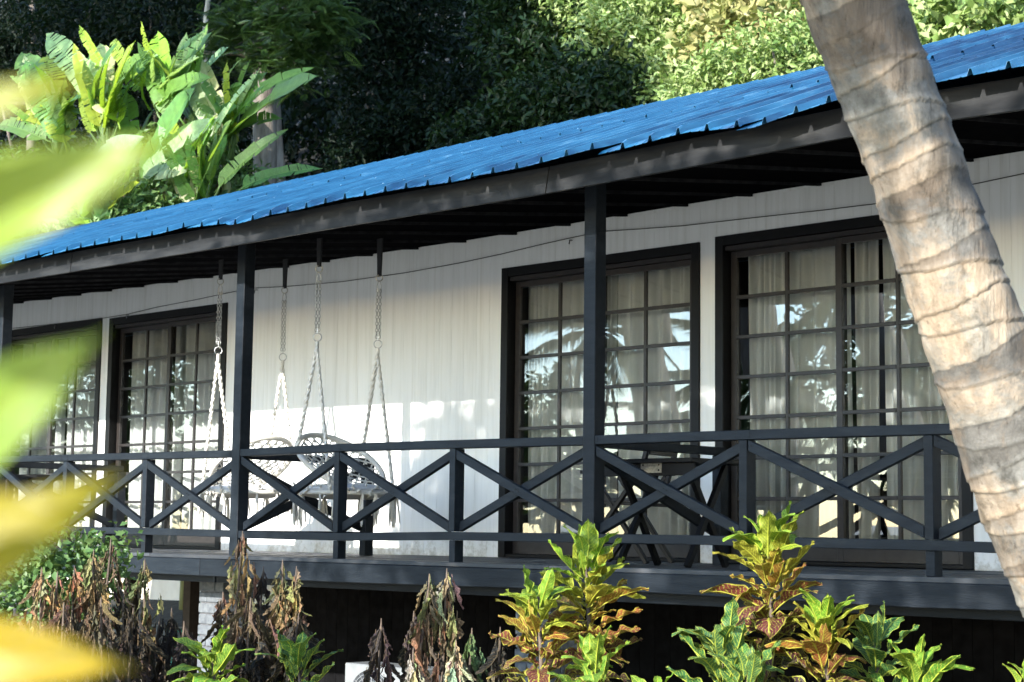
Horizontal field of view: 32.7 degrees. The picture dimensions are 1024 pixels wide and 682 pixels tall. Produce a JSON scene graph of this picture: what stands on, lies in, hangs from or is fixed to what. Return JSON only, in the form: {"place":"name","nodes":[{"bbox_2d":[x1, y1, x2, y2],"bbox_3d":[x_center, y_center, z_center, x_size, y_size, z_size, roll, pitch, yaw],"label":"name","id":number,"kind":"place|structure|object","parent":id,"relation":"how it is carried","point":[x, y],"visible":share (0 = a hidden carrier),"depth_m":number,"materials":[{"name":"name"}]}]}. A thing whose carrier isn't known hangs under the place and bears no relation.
{"place":"outdoors","nodes":[
{"label":"outdoors","id":0,"kind":"place"},
{"bbox_2d":[6,474,62,547],"bbox_3d":[-4.588,1.650,16.863,0.687,0.699,0.687,-5,-9,44],"label":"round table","id":1,"kind":"object","parent":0,"point":[29,477],"visible":0.27,"depth_m":16.59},
{"bbox_2d":[0,0,496,681],"bbox_3d":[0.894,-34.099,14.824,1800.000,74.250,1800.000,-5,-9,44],"label":"ground","id":2,"kind":"structure","parent":0,"point":[170,606],"depth_m":29.38,"materials":[{"name":"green plant"}]},
{"bbox_2d":[0,52,80,223],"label":"banana plant","id":3,"kind":"object","parent":2,"relation":"on","point":[51,117],"visible":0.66,"depth_m":33.93,"materials":[{"name":"green plant"}]},
{"bbox_2d":[18,567,69,634],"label":"withered plant","id":4,"kind":"object","parent":2,"relation":"on","point":[39,584],"visible":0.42,"depth_m":9.96,"materials":[{"name":"brown plant"}]},
{"bbox_2d":[38,571,76,639],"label":"withered plant","id":5,"kind":"object","parent":2,"relation":"on","point":[59,601],"visible":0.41,"depth_m":9.96,"materials":[{"name":"brown plant"}]},
{"bbox_2d":[41,602,92,680],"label":"withered plant","id":6,"kind":"object","parent":2,"relation":"on","point":[60,615],"visible":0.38,"depth_m":9.87,"materials":[{"name":"brown plant"}]},
{"bbox_2d":[0,518,143,643],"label":"leafy bush","id":7,"kind":"object","parent":2,"relation":"on","point":[51,559],"visible":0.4,"depth_m":11.48,"materials":[{"name":"green plant"}]},
{"bbox_2d":[60,566,97,681],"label":"withered plant","id":8,"kind":"object","parent":2,"relation":"on","point":[77,599],"visible":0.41,"depth_m":10.18,"materials":[{"name":"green plant"}]},
{"bbox_2d":[0,0,172,150],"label":"forest tree","id":9,"kind":"object","parent":2,"relation":"on","point":[54,16],"visible":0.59,"depth_m":47.28,"materials":[{"name":"green plant"}]},
{"bbox_2d":[73,549,110,681],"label":"withered plant","id":10,"kind":"object","parent":2,"relation":"on","point":[89,582],"visible":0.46,"depth_m":10.15,"materials":[{"name":"brown plant"}]},
{"bbox_2d":[45,26,146,214],"bbox_3d":[-7.599,-0.531,31.644,3.865,11.072,1.371,-5,-9,44],"label":"banana plant","id":11,"kind":"object","parent":2,"relation":"on","point":[101,103],"visible":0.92,"depth_m":31.98,"materials":[{"name":"green plant"}]},
{"bbox_2d":[0,69,196,681],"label":"foreground shrub","id":12,"kind":"object","parent":2,"relation":"on","point":[44,188],"visible":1,"depth_m":0.60,"materials":[{"name":"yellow plant"}]},
{"bbox_2d":[55,134,143,619],"bbox_3d":[-7.138,0.568,29.705,1.199,8.478,4.158,5,-8,-37],"label":"banana plant","id":13,"kind":"object","parent":2,"relation":"on","point":[92,213],"visible":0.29,"depth_m":29.72,"materials":[{"name":"green plant"}]},
{"bbox_2d":[73,597,128,681],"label":"withered plant","id":14,"kind":"object","parent":2,"relation":"on","point":[95,640],"visible":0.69,"depth_m":9.76,"materials":[{"name":"brown plant"}]},
{"bbox_2d":[88,538,127,679],"bbox_3d":[-2.489,1.938,10.525,0.394,1.489,0.342,-5,-9,44],"label":"withered plant","id":15,"kind":"object","parent":2,"relation":"on","point":[118,595],"visible":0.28,"depth_m":10.58,"materials":[{"name":"brown plant"}]},
{"bbox_2d":[108,592,148,681],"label":"withered plant","id":16,"kind":"object","parent":2,"relation":"on","point":[122,604],"visible":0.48,"depth_m":10.28,"materials":[{"name":"brown plant"}]},
{"bbox_2d":[111,559,163,681],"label":"withered plant","id":17,"kind":"object","parent":2,"relation":"on","point":[144,579],"visible":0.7,"depth_m":10.37,"materials":[{"name":"brown plant"}]},
{"bbox_2d":[109,608,168,681],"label":"withered plant","id":18,"kind":"object","parent":2,"relation":"on","point":[146,674],"visible":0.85,"depth_m":10.08,"materials":[{"name":"brown plant"}]},
{"bbox_2d":[0,116,283,232],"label":"undergrowth","id":19,"kind":"object","parent":2,"relation":"on","point":[152,196],"visible":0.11,"depth_m":30.12,"materials":[{"name":"green plant"}]},
{"bbox_2d":[139,613,178,681],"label":"withered plant","id":20,"kind":"object","parent":2,"relation":"on","point":[160,629],"visible":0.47,"depth_m":10.57,"materials":[{"name":"brown plant"}]},
{"bbox_2d":[109,22,211,205],"bbox_3d":[-6.326,-0.515,30.907,1.194,10.912,4.609,4,-7,-27],"label":"banana plant","id":21,"kind":"object","parent":2,"relation":"on","point":[159,79],"visible":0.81,"depth_m":30.88,"materials":[{"name":"green plant"}]},
{"bbox_2d":[49,0,285,188],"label":"forest tree","id":22,"kind":"object","parent":2,"relation":"on","point":[179,25],"visible":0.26,"depth_m":43.79,"materials":[{"name":"green plant"}]},
{"bbox_2d":[67,578,274,604],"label":"wall","id":23,"kind":"structure","parent":2,"relation":"on","point":[167,589],"depth_m":29.67,"materials":[{"name":"white paint"}]},
{"bbox_2d":[154,608,193,681],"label":"withered plant","id":24,"kind":"object","parent":2,"relation":"on","point":[172,626],"visible":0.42,"depth_m":10.77,"materials":[{"name":"brown plant"}]},
{"bbox_2d":[158,621,199,681],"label":"withered plant","id":25,"kind":"object","parent":2,"relation":"on","point":[179,657],"visible":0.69,"depth_m":10.35,"materials":[{"name":"brown plant"}]},
{"bbox_2d":[198,0,210,165],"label":"sapling","id":26,"kind":"object","parent":2,"relation":"on","point":[207,7],"visible":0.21,"depth_m":36.86,"materials":[{"name":"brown plant"}]},
{"bbox_2d":[167,625,255,681],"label":"croton plant","id":27,"kind":"object","parent":2,"relation":"on","point":[220,656],"visible":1,"depth_m":9.92,"materials":[{"name":"green plant"}]},
{"bbox_2d":[201,592,246,676],"bbox_3d":[-1.820,2.144,10.837,0.258,1.165,0.402,-3,-7,32],"label":"withered plant","id":28,"kind":"object","parent":2,"relation":"on","point":[219,606],"visible":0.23,"depth_m":10.88,"materials":[{"name":"brown plant"}]},
{"bbox_2d":[130,77,321,609],"bbox_3d":[-5.155,0.193,28.806,5.118,9.077,1.273,-5,-9,44],"label":"banana plant","id":29,"kind":"object","parent":2,"relation":"on","point":[176,162],"visible":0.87,"depth_m":29.13,"materials":[{"name":"green plant"}]},
{"bbox_2d":[216,531,260,681],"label":"withered plant","id":30,"kind":"object","parent":2,"relation":"on","point":[236,598],"visible":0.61,"depth_m":10.56,"materials":[{"name":"brown plant"}]},
{"bbox_2d":[207,0,276,185],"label":"forest tree","id":31,"kind":"object","parent":2,"relation":"on","point":[267,154],"visible":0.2,"depth_m":34.12,"materials":[{"name":"grey plant"}]},
{"bbox_2d":[209,597,282,681],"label":"withered plant","id":32,"kind":"object","parent":2,"relation":"on","point":[256,670],"visible":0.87,"depth_m":10.35,"materials":[{"name":"brown plant"}]},
{"bbox_2d":[183,24,316,195],"bbox_3d":[-4.601,-0.457,29.449,1.275,10.523,5.474,6,-8,-42],"label":"banana plant","id":33,"kind":"object","parent":2,"relation":"on","point":[208,100],"visible":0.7,"depth_m":29.84,"materials":[{"name":"green plant"}]},
{"bbox_2d":[241,566,273,677],"bbox_3d":[-1.570,2.051,10.715,0.283,1.329,0.246,0,-6,9],"label":"withered plant","id":34,"kind":"object","parent":2,"relation":"on","point":[262,590],"visible":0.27,"depth_m":10.77,"materials":[{"name":"brown plant"}]},
{"bbox_2d":[185,0,378,182],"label":"feathery tree","id":35,"kind":"object","parent":2,"relation":"on","point":[321,21],"visible":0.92,"depth_m":32.12,"materials":[{"name":"green plant"}]},
{"bbox_2d":[250,560,314,681],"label":"withered plant","id":36,"kind":"object","parent":2,"relation":"on","point":[276,604],"visible":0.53,"depth_m":10.55,"materials":[{"name":"brown plant"}]},
{"bbox_2d":[261,566,311,681],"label":"withered plant","id":37,"kind":"object","parent":2,"relation":"on","point":[295,599],"visible":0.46,"depth_m":10.47,"materials":[{"name":"brown plant"}]},
{"bbox_2d":[267,613,322,681],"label":"withered plant","id":38,"kind":"object","parent":2,"relation":"on","point":[292,636],"visible":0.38,"depth_m":10.17,"materials":[{"name":"green plant"}]},
{"bbox_2d":[254,629,342,681],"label":"croton plant","id":39,"kind":"object","parent":2,"relation":"on","point":[295,657],"visible":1,"depth_m":9.95,"materials":[{"name":"green plant"}]},
{"bbox_2d":[0,0,684,224],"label":"wood","id":40,"kind":"object","parent":2,"relation":"on","point":[310,109],"visible":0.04,"depth_m":51.34,"materials":[{"name":"green plant"}]},
{"bbox_2d":[363,618,405,681],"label":"withered plant","id":41,"kind":"object","parent":2,"relation":"on","point":[374,663],"visible":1,"depth_m":9.86,"materials":[{"name":"brown plant"}]},
{"bbox_2d":[296,0,475,155],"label":"forest tree","id":42,"kind":"object","parent":2,"relation":"on","point":[372,54],"visible":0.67,"depth_m":35.49,"materials":[{"name":"green plant"}]},
{"bbox_2d":[345,661,440,681],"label":"air conditioner","id":43,"kind":"object","parent":2,"relation":"on","point":[354,671],"visible":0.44,"depth_m":12.75,"materials":[{"name":"white metal"}]},
{"bbox_2d":[316,44,501,171],"bbox_3d":[-1.911,-1.820,34.329,4.685,7.818,3.111,-5,-9,44],"label":"forest tree","id":44,"kind":"object","parent":2,"relation":"on","point":[377,139],"visible":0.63,"depth_m":33.98,"materials":[{"name":"green plant"}]},
{"bbox_2d":[404,648,424,681],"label":"plant","id":45,"kind":"object","parent":2,"relation":"on","point":[410,671],"visible":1,"depth_m":9.37,"materials":[{"name":"beige plant"}]},
{"bbox_2d":[397,611,432,681],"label":"withered plant","id":46,"kind":"object","parent":2,"relation":"on","point":[403,657],"visible":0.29,"depth_m":9.97,"materials":[{"name":"brown plant"}]},
{"bbox_2d":[407,574,445,681],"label":"withered plant","id":47,"kind":"object","parent":2,"relation":"on","point":[418,644],"visible":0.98,"depth_m":9.74,"materials":[{"name":"brown plant"}]},
{"bbox_2d":[420,568,463,681],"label":"withered plant","id":48,"kind":"object","parent":2,"relation":"on","point":[454,632],"visible":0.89,"depth_m":9.74,"materials":[{"name":"brown plant"}]},
{"bbox_2d":[443,640,475,681],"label":"withered plant","id":49,"kind":"object","parent":2,"relation":"on","point":[453,673],"visible":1,"depth_m":9.56,"materials":[{"name":"beige plant"}]},
{"bbox_2d":[462,628,490,681],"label":"withered plant","id":50,"kind":"object","parent":2,"relation":"on","point":[475,661],"visible":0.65,"depth_m":9.76,"materials":[{"name":"green plant"}]},
{"bbox_2d":[475,627,510,681],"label":"withered plant","id":51,"kind":"object","parent":2,"relation":"on","point":[492,658],"visible":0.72,"depth_m":9.55,"materials":[{"name":"brown plant"}]},
{"bbox_2d":[0,22,1023,681],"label":"bungalow","id":52,"kind":"object","parent":2,"relation":"on","point":[452,344],"visible":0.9,"depth_m":13.53,"materials":[{"name":"wood"}]},
{"bbox_2d":[5,337,58,491],"bbox_3d":[-5.437,1.114,19.707,1.000,2.290,0.032,-5,-9,44],"label":"sliding door","id":53,"kind":"structure","parent":52,"relation":"in","point":[44,339],"depth_m":19.68,"materials":[{"name":"black wood"}]},
{"bbox_2d":[19,339,67,492],"bbox_3d":[-5.341,1.144,19.820,0.946,2.280,0.113,-5,-9,44],"label":"curtain","id":54,"kind":"object","parent":52,"relation":"hanging from","point":[39,436],"visible":0.12,"depth_m":19.74,"materials":[{"name":"white fabric"}]},
{"bbox_2d":[6,462,125,548],"bbox_3d":[-4.238,1.560,16.516,0.073,0.799,1.303,-5,-9,44],"label":"divider railing","id":55,"kind":"object","parent":52,"relation":"on","point":[118,516],"visible":0.34,"depth_m":16.78,"materials":[{"name":"wood"}]},
{"bbox_2d":[46,330,96,542],"bbox_3d":[-4.786,1.046,19.016,1.000,2.290,0.044,-5,-9,44],"label":"sliding door","id":56,"kind":"structure","parent":52,"relation":"in","point":[86,333],"depth_m":19.07,"materials":[{"name":"black wood"}]},
{"bbox_2d":[66,336,95,526],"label":"curtain","id":57,"kind":"object","parent":52,"relation":"hanging from","point":[84,404],"visible":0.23,"depth_m":19.23,"materials":[{"name":"white fabric"}]},
{"bbox_2d":[0,450,231,552],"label":"veranda railing","id":58,"kind":"object","parent":52,"relation":"on","point":[147,521],"visible":0.69,"depth_m":14.34,"materials":[{"name":"wood"}]},
{"bbox_2d":[116,323,176,544],"bbox_3d":[-3.821,0.973,18.148,0.980,2.270,0.032,-5,-9,44],"label":"sliding door","id":59,"kind":"structure","parent":52,"relation":"in","point":[156,538],"depth_m":18.18,"materials":[{"name":"black wood"}]},
{"bbox_2d":[128,325,185,545],"bbox_3d":[-3.725,0.994,18.260,0.910,2.280,0.115,-5,-9,44],"label":"curtain","id":60,"kind":"object","parent":52,"relation":"hanging from","point":[156,397],"visible":0.49,"depth_m":18.29,"materials":[{"name":"white fabric"}]},
{"bbox_2d":[161,316,221,545],"bbox_3d":[-3.185,0.907,17.471,0.981,2.270,0.044,-5,-9,44],"label":"sliding door","id":61,"kind":"structure","parent":52,"relation":"in","point":[165,539],"depth_m":17.57,"materials":[{"name":"black wood"}]},
{"bbox_2d":[181,321,221,546],"bbox_3d":[-3.045,0.931,17.605,0.962,2.280,0.115,-5,-9,44],"label":"curtain","id":62,"kind":"object","parent":52,"relation":"hanging from","point":[207,341],"visible":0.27,"depth_m":17.74,"materials":[{"name":"white fabric"}]},
{"bbox_2d":[198,259,292,524],"bbox_3d":[-2.277,0.340,15.195,0.861,2.502,0.872,-5,-9,44],"label":"hanging chair","id":63,"kind":"object","parent":52,"relation":"hanging from","point":[260,490],"visible":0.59,"depth_m":14.97,"materials":[{"name":"fabric"}]},
{"bbox_2d":[247,455,374,555],"bbox_3d":[-1.620,1.317,13.992,0.073,0.799,1.303,-5,-9,44],"label":"divider railing","id":64,"kind":"object","parent":52,"relation":"on","point":[365,548],"visible":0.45,"depth_m":14.04,"materials":[{"name":"wood"}]},
{"bbox_2d":[292,238,399,528],"bbox_3d":[-1.288,0.254,13.725,0.849,2.431,0.880,-5,-9,44],"label":"hanging chair","id":65,"kind":"object","parent":52,"relation":"hanging from","point":[359,492],"visible":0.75,"depth_m":13.58,"materials":[{"name":"fabric"}]},
{"bbox_2d":[238,436,582,561],"bbox_3d":[-0.798,1.120,12.234,3.541,0.828,0.104,-5,-9,44],"label":"veranda railing","id":66,"kind":"object","parent":52,"relation":"on","point":[455,525],"visible":0.94,"depth_m":12.06,"materials":[{"name":"wood"}]},
{"bbox_2d":[12,173,1023,328],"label":"wall cord","id":67,"kind":"object","parent":52,"relation":"attached to","point":[523,248],"depth_m":14.28,"materials":[{"name":"black"}]},
{"bbox_2d":[513,274,607,554],"bbox_3d":[0.382,0.596,14.093,0.985,2.243,0.032,-5,-9,44],"label":"sliding door","id":68,"kind":"structure","parent":52,"relation":"in","point":[519,547],"depth_m":14.19,"materials":[{"name":"black wood"}]},
{"bbox_2d":[528,275,617,554],"bbox_3d":[0.487,0.602,14.200,0.958,2.280,0.115,-5,-9,44],"label":"curtain","id":69,"kind":"object","parent":52,"relation":"hanging from","point":[543,339],"visible":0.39,"depth_m":14.29,"materials":[{"name":"white fabric"}]},
{"bbox_2d":[580,442,680,563],"bbox_3d":[0.835,1.126,12.416,0.584,0.908,0.535,-3,-7,29],"label":"folding chair","id":70,"kind":"object","parent":52,"relation":"on","point":[614,506],"visible":0.26,"depth_m":12.25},
{"bbox_2d":[604,260,690,557],"bbox_3d":[1.022,0.529,13.413,0.985,2.243,0.044,-5,-9,44],"label":"sliding door","id":71,"kind":"structure","parent":52,"relation":"in","point":[676,550],"depth_m":13.41,"materials":[{"name":"black wood"}]},
{"bbox_2d":[618,266,689,557],"bbox_3d":[1.195,0.536,13.516,1.008,2.280,0.115,-5,-9,44],"label":"curtain","id":72,"kind":"object","parent":52,"relation":"hanging from","point":[669,325],"visible":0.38,"depth_m":13.63,"materials":[{"name":"white fabric"}]},
{"bbox_2d":[604,443,727,564],"bbox_3d":[0.998,1.073,11.467,0.073,0.799,1.303,-5,-9,44],"label":"divider railing","id":73,"kind":"object","parent":52,"relation":"on","point":[694,518],"visible":0.3,"depth_m":11.62,"materials":[{"name":"wood"}]},
{"bbox_2d":[604,457,738,567],"bbox_3d":[1.041,1.118,11.303,0.780,0.689,0.590,-5,-9,44],"label":"folding table","id":74,"kind":"object","parent":52,"relation":"on","point":[656,467],"visible":0.72,"depth_m":11.14,"materials":[{"name":"wood"}]},
{"bbox_2d":[731,239,848,561],"bbox_3d":[1.983,0.435,12.551,0.994,2.267,0.032,-5,-9,44],"label":"sliding door","id":75,"kind":"structure","parent":52,"relation":"in","point":[813,554],"depth_m":12.60,"materials":[{"name":"black wood"}]},
{"bbox_2d":[595,423,995,576],"bbox_3d":[1.820,0.883,9.709,3.541,0.815,0.104,-5,-9,44],"label":"veranda railing","id":76,"kind":"object","parent":52,"relation":"on","point":[931,443],"visible":0.85,"depth_m":9.82,"materials":[{"name":"wood"}]},
{"bbox_2d":[748,243,854,561],"bbox_3d":[2.087,0.453,12.659,0.947,2.280,0.112,-5,-9,44],"label":"curtain","id":77,"kind":"object","parent":52,"relation":"hanging from","point":[811,268],"visible":0.48,"depth_m":12.69,"materials":[{"name":"white fabric"}]},
{"bbox_2d":[854,240,880,562],"bbox_3d":[2.503,0.415,12.258,0.200,2.280,0.109,-5,-9,44],"label":"curtain","id":78,"kind":"object","parent":52,"relation":"hanging from","point":[866,255],"visible":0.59,"depth_m":12.28,"materials":[{"name":"white fabric"}]},
{"bbox_2d":[835,232,962,564],"bbox_3d":[2.629,0.368,11.865,0.994,2.267,0.044,-5,-9,44],"label":"sliding door","id":79,"kind":"structure","parent":52,"relation":"in","point":[843,555],"depth_m":11.99,"materials":[{"name":"black wood"}]},
{"bbox_2d":[882,239,958,564],"bbox_3d":[2.858,0.381,11.913,0.750,2.280,0.115,-5,-9,44],"label":"curtain","id":80,"kind":"object","parent":52,"relation":"hanging from","point":[919,388],"visible":0.26,"depth_m":12.01,"materials":[{"name":"white fabric"}]},
{"bbox_2d":[444,0,612,100],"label":"forest tree","id":81,"kind":"object","parent":2,"relation":"on","point":[505,35],"visible":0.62,"depth_m":31.47,"materials":[{"name":"green plant"}]},
{"bbox_2d":[415,29,662,151],"bbox_3d":[0.406,-1.330,29.997,3.046,7.654,5.333,4,-7,-26],"label":"forest tree","id":82,"kind":"object","parent":2,"relation":"on","point":[545,98],"visible":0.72,"depth_m":29.40,"materials":[{"name":"green plant"}]},
{"bbox_2d":[486,565,592,681],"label":"croton plant","id":83,"kind":"object","parent":2,"relation":"on","point":[539,602],"visible":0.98,"depth_m":8.36,"materials":[{"name":"green plant"}]},
{"bbox_2d":[526,518,648,681],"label":"croton plant","id":84,"kind":"object","parent":2,"relation":"on","point":[588,547],"visible":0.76,"depth_m":8.54,"materials":[{"name":"green plant"}]},
{"bbox_2d":[547,625,630,681],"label":"croton plant","id":85,"kind":"object","parent":2,"relation":"on","point":[592,648],"visible":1,"depth_m":7.95,"materials":[{"name":"green plant"}]},
{"bbox_2d":[631,671,676,681],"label":"croton plant","id":86,"kind":"object","parent":2,"relation":"on","point":[634,678],"visible":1,"depth_m":7.97,"materials":[{"name":"green plant"}]},
{"bbox_2d":[506,0,810,108],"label":"broadleaf tree","id":87,"kind":"object","parent":2,"relation":"on","point":[610,21],"visible":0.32,"depth_m":29.53,"materials":[{"name":"green plant"}]},
{"bbox_2d":[666,596,784,681],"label":"croton plant","id":88,"kind":"object","parent":2,"relation":"on","point":[723,638],"visible":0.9,"depth_m":7.84,"materials":[{"name":"green plant"}]},
{"bbox_2d":[641,0,823,100],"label":"broadleaf tree","id":89,"kind":"object","parent":2,"relation":"on","point":[758,62],"visible":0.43,"depth_m":26.39,"materials":[{"name":"green plant"}]},
{"bbox_2d":[660,0,811,70],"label":"broadleaf tree","id":90,"kind":"object","parent":2,"relation":"on","point":[715,14],"visible":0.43,"depth_m":27.51,"materials":[{"name":"green plant"}]},
{"bbox_2d":[707,641,780,681],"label":"croton plant","id":91,"kind":"object","parent":2,"relation":"on","point":[750,664],"visible":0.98,"depth_m":7.65,"materials":[{"name":"green plant"}]},
{"bbox_2d":[700,501,837,681],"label":"croton plant","id":92,"kind":"object","parent":2,"relation":"on","point":[768,544],"visible":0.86,"depth_m":8.22,"materials":[{"name":"green plant"}]},
{"bbox_2d":[764,588,868,681],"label":"croton plant","id":93,"kind":"object","parent":2,"relation":"on","point":[826,631],"visible":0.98,"depth_m":8.03,"materials":[{"name":"green plant"}]},
{"bbox_2d":[839,601,918,681],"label":"croton plant","id":94,"kind":"object","parent":2,"relation":"on","point":[878,628],"visible":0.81,"depth_m":8.36,"materials":[{"name":"green plant"}]},
{"bbox_2d":[799,0,1023,617],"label":"palm tree","id":95,"kind":"object","parent":2,"relation":"on","point":[963,304],"visible":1,"depth_m":5.49,"materials":[{"name":"beige plant"}]},
{"bbox_2d":[865,634,975,681],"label":"croton plant","id":96,"kind":"object","parent":2,"relation":"on","point":[918,667],"visible":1,"depth_m":8.02,"materials":[{"name":"green plant"}]},
{"bbox_2d":[907,0,1023,44],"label":"broadleaf tree","id":97,"kind":"object","parent":2,"relation":"on","point":[950,18],"visible":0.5,"depth_m":22.75,"materials":[{"name":"green plant"}]},
{"bbox_2d":[1002,661,1023,681],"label":"croton plant","id":98,"kind":"object","parent":2,"relation":"on","point":[1017,676],"visible":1,"depth_m":8.10,"materials":[{"name":"green plant"}]}
]}

